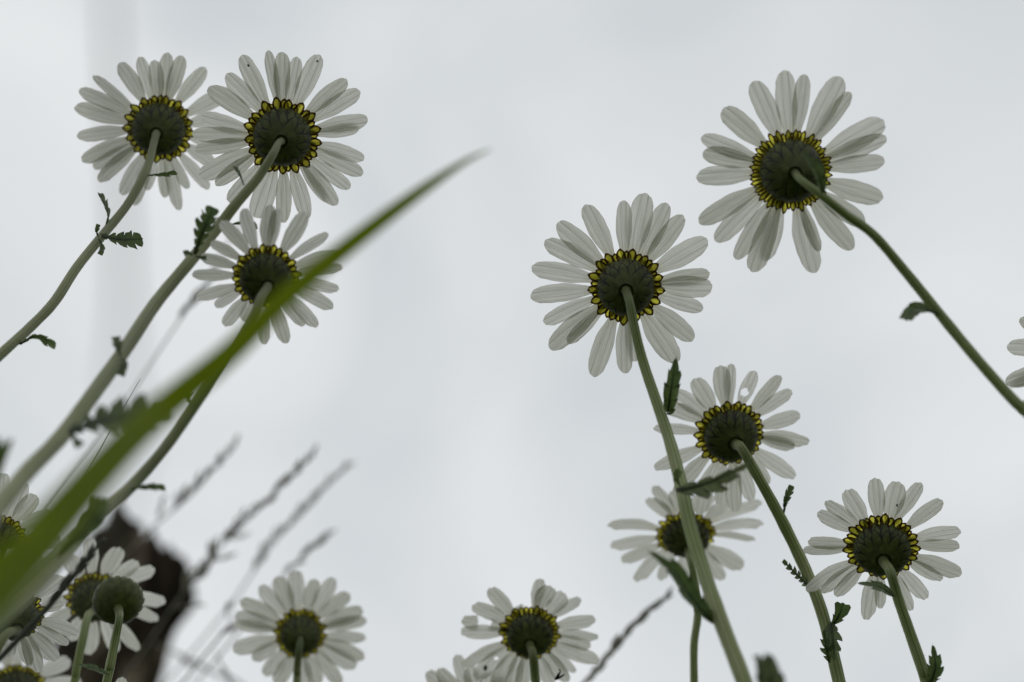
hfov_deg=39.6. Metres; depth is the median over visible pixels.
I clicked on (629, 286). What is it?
daisy
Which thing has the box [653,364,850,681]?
daisy
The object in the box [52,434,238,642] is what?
grass stalk
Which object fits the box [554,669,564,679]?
insect
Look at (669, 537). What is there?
daisy
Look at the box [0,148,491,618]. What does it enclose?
broad grass
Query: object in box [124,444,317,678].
grass stalk
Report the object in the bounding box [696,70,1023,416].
daisy
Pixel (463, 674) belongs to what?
daisy
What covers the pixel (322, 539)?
grass stalk
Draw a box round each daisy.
[0,50,367,521]
[0,52,228,361]
[0,204,342,630]
[0,436,38,544]
[0,579,78,671]
[0,651,80,681]
[48,538,165,681]
[116,677,126,681]
[233,570,366,681]
[425,654,491,681]
[461,578,598,681]
[530,193,752,681]
[608,485,762,681]
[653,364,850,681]
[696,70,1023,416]
[803,478,961,681]
[1005,317,1023,401]
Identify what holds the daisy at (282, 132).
on the ground
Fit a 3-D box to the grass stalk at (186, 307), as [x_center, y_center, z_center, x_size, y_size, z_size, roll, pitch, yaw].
[-0.265,0.249,0.603,0.360,0.676,0.026,-27,-49,27]
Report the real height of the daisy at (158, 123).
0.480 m
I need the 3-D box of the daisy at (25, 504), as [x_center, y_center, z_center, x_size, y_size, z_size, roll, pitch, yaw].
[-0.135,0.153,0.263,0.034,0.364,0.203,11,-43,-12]
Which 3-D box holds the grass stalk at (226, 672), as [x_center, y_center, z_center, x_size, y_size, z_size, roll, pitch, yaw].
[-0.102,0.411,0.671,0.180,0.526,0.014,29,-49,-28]
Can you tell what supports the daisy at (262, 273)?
on the ground
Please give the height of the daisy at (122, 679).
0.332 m
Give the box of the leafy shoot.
[753,652,784,681]
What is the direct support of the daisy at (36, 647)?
on the ground
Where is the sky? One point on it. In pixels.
(486, 455)
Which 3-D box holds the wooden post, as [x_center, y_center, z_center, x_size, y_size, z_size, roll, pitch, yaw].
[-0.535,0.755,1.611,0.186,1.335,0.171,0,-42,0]
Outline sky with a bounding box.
[0,0,1023,681]
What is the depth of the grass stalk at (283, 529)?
0.90 m
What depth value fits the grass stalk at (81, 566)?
0.34 m
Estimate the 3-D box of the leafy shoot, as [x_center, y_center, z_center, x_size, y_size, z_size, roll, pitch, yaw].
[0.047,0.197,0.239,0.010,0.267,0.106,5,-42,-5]
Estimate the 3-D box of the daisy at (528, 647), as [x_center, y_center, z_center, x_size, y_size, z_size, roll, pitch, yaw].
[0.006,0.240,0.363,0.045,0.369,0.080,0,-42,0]
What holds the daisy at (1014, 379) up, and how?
on the ground
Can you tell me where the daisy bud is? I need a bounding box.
[78,576,144,681]
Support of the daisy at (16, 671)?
on the ground
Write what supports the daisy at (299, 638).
on the ground
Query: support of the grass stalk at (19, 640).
on the ground
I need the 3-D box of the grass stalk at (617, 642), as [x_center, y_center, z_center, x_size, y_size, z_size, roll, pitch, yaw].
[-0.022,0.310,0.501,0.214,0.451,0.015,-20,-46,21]
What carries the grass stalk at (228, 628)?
on the ground
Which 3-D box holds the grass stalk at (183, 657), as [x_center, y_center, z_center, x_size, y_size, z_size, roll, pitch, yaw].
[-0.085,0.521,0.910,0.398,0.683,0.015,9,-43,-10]
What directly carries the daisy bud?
on the ground
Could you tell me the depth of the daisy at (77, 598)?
0.47 m
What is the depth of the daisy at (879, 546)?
0.40 m
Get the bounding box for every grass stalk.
[0,0,133,677]
[0,537,107,658]
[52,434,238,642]
[80,225,240,463]
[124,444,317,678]
[154,643,238,681]
[165,460,355,681]
[181,598,236,681]
[196,529,336,681]
[215,650,231,681]
[583,585,674,681]
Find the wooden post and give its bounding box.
[45,504,195,681]

